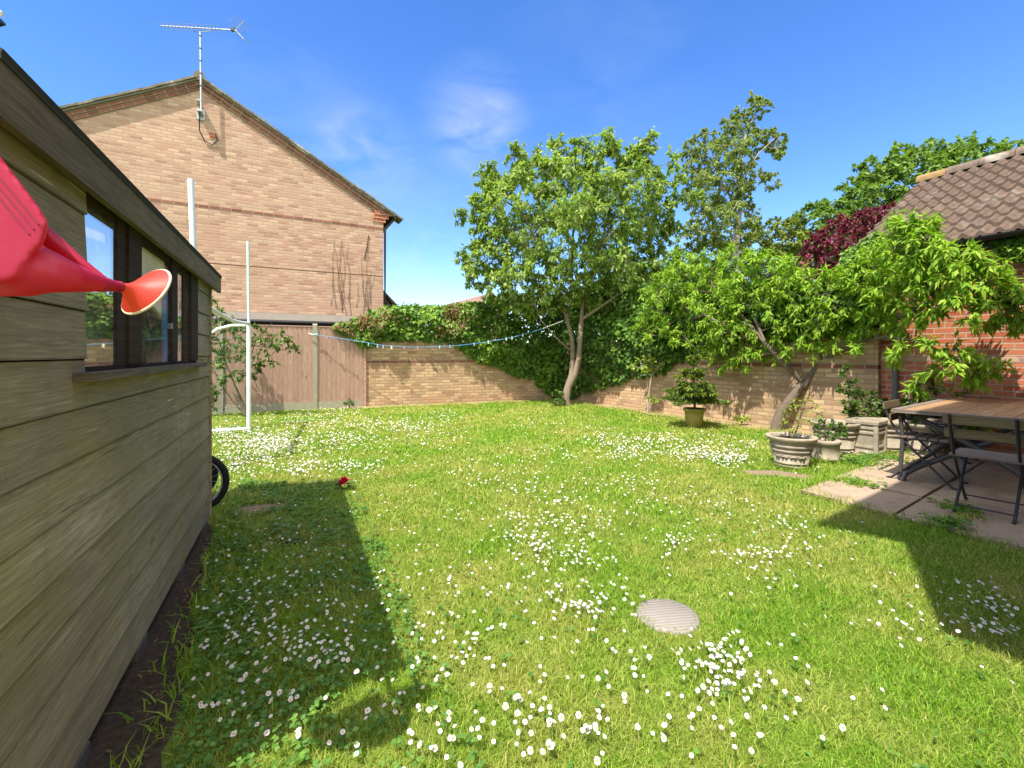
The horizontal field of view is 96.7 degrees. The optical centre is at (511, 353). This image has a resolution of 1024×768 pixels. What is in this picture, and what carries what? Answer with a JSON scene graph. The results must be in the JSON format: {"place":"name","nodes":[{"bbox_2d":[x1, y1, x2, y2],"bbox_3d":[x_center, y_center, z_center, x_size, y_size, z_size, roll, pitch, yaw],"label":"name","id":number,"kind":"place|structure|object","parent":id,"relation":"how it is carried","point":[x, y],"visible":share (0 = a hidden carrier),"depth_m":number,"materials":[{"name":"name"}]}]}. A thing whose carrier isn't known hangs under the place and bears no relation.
{"place":"outdoors","nodes":[
{"label":"outdoors","id":0,"kind":"place"},
{"bbox_2d":[59,70,403,400],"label":"gable house","id":1,"kind":"structure","parent":0,"point":[289,209],"depth_m":11.07,"materials":[{"name":"brick"}]},
{"bbox_2d":[156,15,250,144],"bbox_3d":[-7.107,-6.316,10.539,1.902,2.792,0.498,0,0,0],"label":"tv aerial","id":2,"kind":"object","parent":1,"relation":"attached to","point":[200,113],"visible":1,"depth_m":10.46,"materials":[{"name":"metal"}]},
{"bbox_2d":[331,235,374,314],"bbox_3d":[-4.261,-2.123,12.214,1.143,2.238,0.022,0,0,-28],"label":"dead creeper","id":3,"kind":"object","parent":1,"relation":"on","point":[349,284],"visible":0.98,"depth_m":12.17,"materials":[{"name":"brown plant"}]},
{"bbox_2d":[436,292,507,342],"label":"distant house","id":4,"kind":"structure","parent":0,"point":[477,298],"depth_m":36.57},
{"bbox_2d":[0,0,1023,342],"label":"sky","id":5,"kind":"structure","parent":0,"point":[403,99],"materials":[{"name":"blue"}]},
{"bbox_2d":[102,397,1023,767],"bbox_3d":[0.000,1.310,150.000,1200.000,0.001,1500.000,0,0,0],"label":"lawn","id":6,"kind":"structure","parent":0,"point":[183,662],"depth_m":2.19,"materials":[{"name":"green plant"}]},
{"bbox_2d":[0,47,221,767],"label":"garden shed","id":7,"kind":"structure","parent":6,"relation":"on","point":[105,457],"depth_m":1.46,"materials":[{"name":"wood"}]},
{"bbox_2d":[0,10,5,26],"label":"hanging bracket","id":8,"kind":"object","parent":7,"relation":"attached to","point":[2,23],"visible":0.91,"depth_m":0.95,"materials":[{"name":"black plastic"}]},
{"bbox_2d":[0,156,171,314],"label":"watering can","id":9,"kind":"object","parent":8,"relation":"hanging from","point":[39,255],"visible":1,"depth_m":0.85,"materials":[{"name":"red plastic"}]},
{"bbox_2d":[75,191,197,371],"bbox_3d":[-1.777,-0.235,2.281,0.045,0.594,1.805,0,0,-25],"label":"window frame","id":10,"kind":"structure","parent":7,"relation":"in","point":[124,244],"depth_m":1.87,"materials":[{"name":"brown wood"}]},
{"bbox_2d":[84,523,213,767],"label":"soil strip","id":11,"kind":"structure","parent":6,"relation":"on","point":[113,732],"depth_m":1.76,"materials":[{"name":"brown soil"}]},
{"bbox_2d":[212,324,217,413],"bbox_3d":[-7.293,0.323,9.622,1.810,1.975,0.045,0,0,-25],"label":"wooden fence","id":12,"kind":"object","parent":6,"relation":"on","point":[214,381],"visible":0.09,"depth_m":9.98,"materials":[{"name":"wood"}]},
{"bbox_2d":[212,465,218,488],"bbox_3d":[-3.299,0.924,3.798,1.449,0.770,0.522,0,0,-22],"label":"bicycle","id":13,"kind":"object","parent":6,"relation":"on","point":[214,473],"visible":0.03,"depth_m":4.04,"materials":[{"name":"metal"}]},
{"bbox_2d":[187,178,250,431],"bbox_3d":[-4.421,-0.310,6.202,1.005,3.240,3.129,0,0,-20],"label":"football goal","id":14,"kind":"object","parent":6,"relation":"on","point":[191,209],"visible":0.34,"depth_m":7.69,"materials":[{"name":"white metal"}]},
{"bbox_2d":[212,395,226,414],"bbox_3d":[-6.326,1.090,9.742,0.367,0.408,0.108,0,0,-25],"label":"wire panel","id":15,"kind":"object","parent":6,"relation":"on","point":[220,404],"visible":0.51,"depth_m":9.78,"materials":[{"name":"metal"}]},
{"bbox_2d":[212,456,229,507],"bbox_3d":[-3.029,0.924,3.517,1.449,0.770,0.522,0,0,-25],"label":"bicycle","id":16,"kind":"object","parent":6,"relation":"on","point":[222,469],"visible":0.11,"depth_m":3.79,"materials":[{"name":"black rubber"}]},
{"bbox_2d":[218,323,223,412],"bbox_3d":[-6.424,0.295,10.042,0.100,2.030,0.100,0,0,-25],"label":"fence post","id":17,"kind":"object","parent":6,"relation":"on","point":[221,372],"visible":0.32,"depth_m":10.00,"materials":[{"name":"concrete"}]},
{"bbox_2d":[229,730,236,742],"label":"daisy","id":18,"kind":"object","parent":6,"relation":"on","point":[233,733],"visible":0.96,"depth_m":1.49,"materials":[{"name":"white plant"}]},
{"bbox_2d":[212,296,302,416],"bbox_3d":[-5.547,0.046,9.416,2.156,2.555,0.972,0,0,11],"label":"leafy shrub","id":19,"kind":"object","parent":6,"relation":"on","point":[260,364],"visible":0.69,"depth_m":9.44,"materials":[{"name":"green plant"}]},
{"bbox_2d":[233,503,284,513],"bbox_3d":[-2.131,1.306,3.848,0.427,0.001,0.275,0,0,0],"label":"worn soil patch","id":20,"kind":"object","parent":6,"relation":"on","point":[257,507],"visible":0.55,"depth_m":3.87,"materials":[{"name":"brown soil"}]},
{"bbox_2d":[264,729,269,742],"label":"daisy","id":21,"kind":"object","parent":6,"relation":"on","point":[266,732],"visible":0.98,"depth_m":1.51,"materials":[{"name":"white plant"}]},
{"bbox_2d":[224,324,312,412],"bbox_3d":[-5.556,0.323,10.445,1.795,1.975,0.045,0,0,-25],"label":"wooden fence","id":22,"kind":"object","parent":6,"relation":"on","point":[287,384],"visible":0.73,"depth_m":10.51,"materials":[{"name":"wood"}]},
{"bbox_2d":[272,538,305,546],"bbox_3d":[-1.562,1.306,3.156,0.252,0.001,0.162,0,0,0],"label":"mossy soil patch","id":23,"kind":"object","parent":6,"relation":"on","point":[286,542],"visible":0.45,"depth_m":3.17,"materials":[{"name":"green plant"}]},
{"bbox_2d":[296,731,302,746],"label":"daisy","id":24,"kind":"object","parent":6,"relation":"on","point":[298,734],"visible":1,"depth_m":1.50,"materials":[{"name":"white plant"}]},
{"bbox_2d":[313,324,316,408],"bbox_3d":[-4.702,0.295,10.857,0.100,2.030,0.100,0,0,-25],"label":"fence post","id":25,"kind":"object","parent":6,"relation":"on","point":[314,369],"visible":0.93,"depth_m":10.81,"materials":[{"name":"concrete"}]},
{"bbox_2d":[320,476,352,489],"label":"red rose","id":26,"kind":"object","parent":6,"relation":"on","point":[345,481],"visible":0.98,"depth_m":4.39,"materials":[{"name":"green plant"}]},
{"bbox_2d":[317,326,362,408],"bbox_3d":[-4.177,0.323,11.098,1.055,1.975,0.045,0,0,-25],"label":"wooden fence","id":27,"kind":"object","parent":6,"relation":"on","point":[347,369],"visible":0.86,"depth_m":11.06,"materials":[{"name":"wood"}]},
{"bbox_2d":[363,331,365,406],"bbox_3d":[-3.668,0.335,11.338,0.060,1.950,0.075,0,0,-25],"label":"fence batten","id":28,"kind":"object","parent":6,"relation":"on","point":[364,376],"visible":0.67,"depth_m":11.31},
{"bbox_2d":[365,707,370,726],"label":"daisy","id":29,"kind":"object","parent":6,"relation":"on","point":[367,709],"visible":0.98,"depth_m":1.59,"materials":[{"name":"white plant"}]},
{"bbox_2d":[383,290,418,341],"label":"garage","id":30,"kind":"structure","parent":6,"relation":"on","point":[389,300],"depth_m":17.55,"materials":[{"name":"brick"}]},
{"bbox_2d":[432,745,437,756],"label":"daisy","id":31,"kind":"object","parent":6,"relation":"on","point":[435,748],"visible":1,"depth_m":1.45,"materials":[{"name":"white plant"}]},
{"bbox_2d":[342,399,548,408],"bbox_3d":[-1.265,1.306,12.001,6.085,0.001,0.541,0,0,-22],"label":"dry soil strip","id":32,"kind":"object","parent":6,"relation":"on","point":[436,404],"visible":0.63,"depth_m":11.75,"materials":[{"name":"brown soil"}]},
{"bbox_2d":[343,398,354,407],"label":"fence weed","id":33,"kind":"object","parent":32,"relation":"on","point":[350,401],"visible":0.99,"depth_m":10.91,"materials":[{"name":"green plant"}]},
{"bbox_2d":[106,399,812,767],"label":"leaf litter","id":34,"kind":"object","parent":6,"relation":"on","point":[188,603],"visible":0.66,"depth_m":2.05,"materials":[{"name":"brown plant"}]},
{"bbox_2d":[366,342,556,405],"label":"garden wall","id":35,"kind":"structure","parent":6,"relation":"on","point":[425,373],"depth_m":11.99,"materials":[{"name":"brick"}]},
{"bbox_2d":[329,294,565,398],"bbox_3d":[-1.370,-0.229,12.193,6.648,3.243,1.084,0,0,-21],"label":"ivy","id":36,"kind":"object","parent":35,"relation":"attached to","point":[410,323],"visible":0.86,"depth_m":12.28,"materials":[{"name":"green plant"}]},
{"bbox_2d":[491,720,496,742],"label":"daisy","id":37,"kind":"object","parent":6,"relation":"on","point":[493,723],"visible":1,"depth_m":1.52,"materials":[{"name":"white plant"}]},
{"bbox_2d":[502,702,508,719],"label":"daisy","id":38,"kind":"object","parent":6,"relation":"on","point":[505,706],"visible":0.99,"depth_m":1.60,"materials":[{"name":"white plant"}]},
{"bbox_2d":[515,710,520,724],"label":"daisy","id":39,"kind":"object","parent":6,"relation":"on","point":[517,712],"visible":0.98,"depth_m":1.58,"materials":[{"name":"white plant"}]},
{"bbox_2d":[527,747,532,762],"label":"daisy","id":40,"kind":"object","parent":6,"relation":"on","point":[530,750],"visible":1,"depth_m":1.44,"materials":[{"name":"white plant"}]},
{"bbox_2d":[540,748,544,764],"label":"daisy","id":41,"kind":"object","parent":6,"relation":"on","point":[542,750],"visible":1,"depth_m":1.45,"materials":[{"name":"white plant"}]},
{"bbox_2d":[548,744,553,762],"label":"daisy","id":42,"kind":"object","parent":6,"relation":"on","point":[551,748],"visible":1,"depth_m":1.45,"materials":[{"name":"white plant"}]},
{"bbox_2d":[550,389,567,405],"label":"corner weed","id":43,"kind":"object","parent":6,"relation":"on","point":[562,401],"visible":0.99,"depth_m":11.36,"materials":[{"name":"green plant"}]},
{"bbox_2d":[558,713,564,728],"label":"daisy","id":44,"kind":"object","parent":6,"relation":"on","point":[561,717],"visible":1,"depth_m":1.56,"materials":[{"name":"white plant"}]},
{"bbox_2d":[452,126,704,405],"bbox_3d":[1.555,-2.153,11.867,5.718,7.063,4.228,0,0,-27],"label":"cherry tree","id":45,"kind":"object","parent":6,"relation":"on","point":[579,218],"visible":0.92,"depth_m":11.33,"materials":[{"name":"green plant"}]},
{"bbox_2d":[308,320,562,346],"bbox_3d":[-1.743,-0.506,11.098,6.147,0.697,0.096,0,0,-8],"label":"washing line","id":46,"kind":"object","parent":45,"relation":"attached to","point":[438,346],"visible":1,"depth_m":11.13,"materials":[{"name":"plastic"}]},
{"bbox_2d":[575,711,581,727],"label":"daisy","id":47,"kind":"object","parent":6,"relation":"on","point":[578,714],"visible":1,"depth_m":1.57,"materials":[{"name":"white plant"}]},
{"bbox_2d":[165,478,1023,767],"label":"clover","id":48,"kind":"object","parent":6,"relation":"on","point":[316,702],"visible":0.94,"depth_m":2.02,"materials":[{"name":"green plant"}]},
{"bbox_2d":[594,756,599,766],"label":"daisy","id":49,"kind":"object","parent":6,"relation":"on","point":[597,760],"visible":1,"depth_m":1.40,"materials":[{"name":"white plant"}]},
{"bbox_2d":[197,406,1019,767],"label":"daisies","id":50,"kind":"object","parent":6,"relation":"on","point":[727,456],"visible":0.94,"depth_m":2.87,"materials":[{"name":"white plant"}]},
{"bbox_2d":[635,723,639,739],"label":"daisy","id":51,"kind":"object","parent":6,"relation":"on","point":[637,725],"visible":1,"depth_m":1.54,"materials":[{"name":"white plant"}]},
{"bbox_2d":[564,265,719,342],"bbox_3d":[4.637,-1.011,16.453,6.245,4.643,3.049,0,0,0],"label":"hedge bush","id":52,"kind":"object","parent":6,"relation":"on","point":[677,274],"visible":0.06,"depth_m":16.22,"materials":[{"name":"green plant"}]},
{"bbox_2d":[630,355,668,412],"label":"sapling","id":53,"kind":"object","parent":6,"relation":"on","point":[644,368],"visible":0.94,"depth_m":10.01,"materials":[{"name":"green plant"}]},
{"bbox_2d":[661,734,667,750],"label":"daisy","id":54,"kind":"object","parent":6,"relation":"on","point":[663,737],"visible":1,"depth_m":1.48,"materials":[{"name":"white plant"}]},
{"bbox_2d":[636,598,699,635],"bbox_3d":[0.774,1.302,2.266,0.300,0.017,0.300,0,0,0],"label":"stepping stone","id":55,"kind":"object","parent":6,"relation":"on","point":[662,613],"visible":0.94,"depth_m":2.24,"materials":[{"name":"beige stone"}]},
{"bbox_2d":[553,399,813,434],"bbox_3d":[3.186,1.304,9.944,0.704,0.001,7.703,0,0,-32],"label":"soil border","id":56,"kind":"object","parent":6,"relation":"on","point":[709,419],"visible":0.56,"depth_m":9.48,"materials":[{"name":"brown soil"}]},
{"bbox_2d":[732,415,750,424],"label":"wall weed","id":57,"kind":"object","parent":56,"relation":"on","point":[744,418],"depth_m":8.31,"materials":[{"name":"green plant"}]},
{"bbox_2d":[661,352,732,428],"bbox_3d":[3.272,0.640,8.079,1.140,1.340,1.144,0,0,-45],"label":"potted conifer","id":58,"kind":"object","parent":6,"relation":"on","point":[690,393],"visible":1,"depth_m":7.95,"materials":[{"name":"green plant"}]},
{"bbox_2d":[661,238,750,282],"bbox_3d":[10.021,-2.418,24.178,5.172,7.457,3.017,0,0,0],"label":"broadleaf tree","id":59,"kind":"object","parent":6,"relation":"on","point":[698,248],"visible":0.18,"depth_m":23.90,"materials":[{"name":"green plant"}]},
{"bbox_2d":[719,725,723,743],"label":"daisy","id":60,"kind":"object","parent":6,"relation":"on","point":[721,727],"visible":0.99,"depth_m":1.52,"materials":[{"name":"white plant"}]},
{"bbox_2d":[563,333,880,431],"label":"garden wall","id":61,"kind":"structure","parent":6,"relation":"on","point":[758,394],"depth_m":8.31,"materials":[{"name":"brick"}]},
{"bbox_2d":[552,271,886,399],"bbox_3d":[3.424,-0.218,10.237,0.949,3.212,8.290,0,0,-32],"label":"ivy","id":62,"kind":"object","parent":61,"relation":"attached to","point":[632,343],"visible":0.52,"depth_m":10.60,"materials":[{"name":"green plant"}]},
{"bbox_2d":[672,90,788,278],"bbox_3d":[10.561,-5.707,22.201,5.855,14.037,3.424,0,0,-31],"label":"birch tree","id":63,"kind":"object","parent":6,"relation":"on","point":[734,204],"visible":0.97,"depth_m":21.85,"materials":[{"name":"green plant"}]},
{"bbox_2d":[758,732,763,754],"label":"daisy","id":64,"kind":"object","parent":6,"relation":"on","point":[760,734],"visible":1,"depth_m":1.48,"materials":[{"name":"white plant"}]},
{"bbox_2d":[762,705,766,723],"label":"daisy","id":65,"kind":"object","parent":6,"relation":"on","point":[764,707],"visible":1,"depth_m":1.60,"materials":[{"name":"white plant"}]},
{"bbox_2d":[738,470,813,478],"bbox_3d":[2.868,1.306,4.970,0.747,0.001,0.309,0,0,22],"label":"bare soil patch","id":66,"kind":"object","parent":6,"relation":"on","point":[766,472],"visible":0.79,"depth_m":4.97,"materials":[{"name":"brown soil"}]},
{"bbox_2d":[739,215,813,282],"bbox_3d":[14.981,-3.365,25.797,4.570,9.351,3.556,0,0,-32],"label":"broadleaf tree","id":67,"kind":"object","parent":6,"relation":"on","point":[768,242],"visible":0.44,"depth_m":25.63,"materials":[{"name":"green plant"}]},
{"bbox_2d":[765,432,818,469],"bbox_3d":[3.235,1.127,5.270,0.530,0.365,0.530,0,0,0],"label":"stone planter","id":68,"kind":"object","parent":6,"relation":"on","point":[796,450],"visible":0.99,"depth_m":5.12,"materials":[{"name":"stone"}]},
{"bbox_2d":[778,395,823,436],"bbox_3d":[3.312,0.726,5.268,0.570,0.521,0.294,0,0,0],"label":"potted shrub","id":69,"kind":"object","parent":68,"relation":"in","point":[799,421],"visible":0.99,"depth_m":5.23,"materials":[{"name":"green plant"}]},
{"bbox_2d":[795,696,801,711],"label":"daisy","id":70,"kind":"object","parent":6,"relation":"on","point":[798,699],"visible":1,"depth_m":1.65,"materials":[{"name":"white plant"}]},
{"bbox_2d":[781,196,867,281],"bbox_3d":[21.420,-4.738,30.917,6.249,12.096,5.032,0,0,-6],"label":"broadleaf tree","id":71,"kind":"object","parent":6,"relation":"on","point":[824,210],"visible":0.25,"depth_m":30.58,"materials":[{"name":"green plant"}]},
{"bbox_2d":[629,207,1023,430],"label":"peach tree","id":72,"kind":"object","parent":6,"relation":"on","point":[911,275],"visible":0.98,"depth_m":6.55,"materials":[{"name":"green plant"}]},
{"bbox_2d":[812,437,841,463],"bbox_3d":[3.830,1.177,5.560,0.327,0.265,0.327,0,0,0],"label":"stone planter","id":73,"kind":"object","parent":6,"relation":"on","point":[827,449],"visible":0.76,"depth_m":5.44,"materials":[{"name":"beige stone"}]},
{"bbox_2d":[813,417,848,440],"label":"potted shrub","id":74,"kind":"object","parent":73,"relation":"in","point":[837,432],"visible":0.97,"depth_m":5.59,"materials":[{"name":"green plant"}]},
{"bbox_2d":[810,419,860,454],"bbox_3d":[4.340,1.110,6.120,0.581,0.400,0.581,0,0,0],"label":"stone planter","id":75,"kind":"object","parent":6,"relation":"on","point":[847,446],"visible":0.48,"depth_m":5.91,"materials":[{"name":"beige stone"}]},
{"bbox_2d":[839,723,845,741],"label":"daisy","id":76,"kind":"object","parent":6,"relation":"on","point":[842,727],"visible":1,"depth_m":1.52,"materials":[{"name":"white plant"}]},
{"bbox_2d":[794,200,895,281],"bbox_3d":[9.527,-1.529,12.962,3.330,5.677,1.887,0,0,-25],"label":"purple plum","id":77,"kind":"object","parent":6,"relation":"on","point":[847,226],"visible":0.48,"depth_m":12.82,"materials":[{"name":"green plant"}]},
{"bbox_2d":[850,696,855,719],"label":"daisy","id":78,"kind":"object","parent":6,"relation":"on","point":[853,697],"visible":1,"depth_m":1.62,"materials":[{"name":"white plant"}]},
{"bbox_2d":[835,364,895,418],"bbox_3d":[5.135,0.725,6.589,0.922,1.171,0.537,0,0,0],"label":"climbing shrub","id":79,"kind":"object","parent":6,"relation":"on","point":[850,410],"visible":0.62,"depth_m":6.54,"materials":[{"name":"green plant"}]},
{"bbox_2d":[845,417,887,455],"bbox_3d":[4.660,1.085,5.980,0.360,0.450,0.360,0,0,-35],"label":"square planter","id":80,"kind":"object","parent":6,"relation":"on","point":[871,435],"visible":0.73,"depth_m":5.87,"materials":[{"name":"stone"}]},
{"bbox_2d":[863,417,910,452],"bbox_3d":[5.040,1.100,6.150,0.541,0.420,0.541,0,0,0],"label":"stone planter","id":81,"kind":"object","parent":6,"relation":"on","point":[893,441],"visible":0.25,"depth_m":5.95,"materials":[{"name":"beige stone"}]},
{"bbox_2d":[890,397,940,423],"bbox_3d":[5.675,0.943,6.300,0.794,0.738,0.461,0,0,-15],"label":"climbing shrub","id":82,"kind":"object","parent":6,"relation":"on","point":[904,402],"visible":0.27,"depth_m":6.22,"materials":[{"name":"green plant"}]},
{"bbox_2d":[833,130,1021,232],"bbox_3d":[34.022,-8.101,36.255,17.028,18.823,8.051,0,0,-13],"label":"broadleaf tree","id":83,"kind":"object","parent":6,"relation":"on","point":[896,167],"visible":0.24,"depth_m":34.78,"materials":[{"name":"green plant"}]},
{"bbox_2d":[841,146,1023,454],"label":"brick garage","id":84,"kind":"structure","parent":6,"relation":"on","point":[981,199],"depth_m":6.36,"materials":[{"name":"red brick"}]},
{"bbox_2d":[836,230,889,277],"bbox_3d":[5.353,-1.478,6.965,0.261,0.775,0.727,0,0,-34],"label":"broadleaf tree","id":85,"kind":"object","parent":84,"relation":"attached to","point":[847,257],"visible":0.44,"depth_m":7.00,"materials":[{"name":"green plant"}]},
{"bbox_2d":[989,235,1023,264],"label":"ivy","id":86,"kind":"object","parent":84,"relation":"attached to","point":[1005,248],"visible":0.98,"depth_m":5.57,"materials":[{"name":"green plant"}]},
{"bbox_2d":[993,136,1023,152],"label":"broadleaf tree","id":87,"kind":"object","parent":6,"relation":"on","point":[1006,140],"visible":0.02,"depth_m":41.84,"materials":[{"name":"green plant"}]},
{"bbox_2d":[801,448,1023,550],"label":"terrace","id":88,"kind":"structure","parent":0,"point":[989,479],"depth_m":4.20,"materials":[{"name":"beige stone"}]},
{"bbox_2d":[836,446,983,531],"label":"paving weeds","id":89,"kind":"object","parent":88,"relation":"on","point":[853,459],"visible":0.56,"depth_m":4.40,"materials":[{"name":"green plant"}]},
{"bbox_2d":[880,398,968,490],"bbox_3d":[4.164,0.883,4.609,0.460,0.806,0.598,0,0,-35],"label":"folding chair","id":90,"kind":"object","parent":88,"relation":"on","point":[942,439],"visible":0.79,"depth_m":4.58,"materials":[{"name":"paint"}]},
{"bbox_2d":[905,420,947,454],"bbox_3d":[5.420,1.110,5.980,0.521,0.400,0.521,0,0,0],"label":"stone planter","id":91,"kind":"object","parent":88,"relation":"on","point":[917,446],"visible":0.28,"depth_m":5.85,"materials":[{"name":"beige stone"}]},
{"bbox_2d":[914,371,941,395],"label":"tall weed","id":92,"kind":"object","parent":88,"relation":"on","point":[932,383],"visible":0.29,"depth_m":6.32,"materials":[{"name":"green plant"}]},
{"bbox_2d":[906,392,978,463],"bbox_3d":[5.314,0.883,5.629,0.460,0.806,0.598,0,0,-35],"label":"folding chair","id":93,"kind":"object","parent":88,"relation":"on","point":[937,421],"visible":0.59,"depth_m":5.62,"materials":[{"name":"paint"}]},
{"bbox_2d":[935,380,973,397],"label":"pale shrub","id":94,"kind":"object","parent":88,"relation":"on","point":[956,394],"visible":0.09,"depth_m":6.04,"materials":[{"name":"green plant"}]},
{"bbox_2d":[891,397,1023,480],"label":"terrace table","id":95,"kind":"object","parent":88,"relation":"on","point":[992,408],"visible":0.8,"depth_m":4.57,"materials":[{"name":"brown wood"}]},
{"bbox_2d":[954,425,993,446],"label":"leafy weeds","id":96,"kind":"object","parent":88,"relation":"on","point":[967,427],"visible":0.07,"depth_m":5.84,"materials":[{"name":"green plant"}]},
{"bbox_2d":[942,413,1023,524],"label":"folding chair","id":97,"kind":"object","parent":88,"relation":"on","point":[1016,425],"visible":1,"depth_m":3.60,"materials":[{"name":"paint"}]}
]}

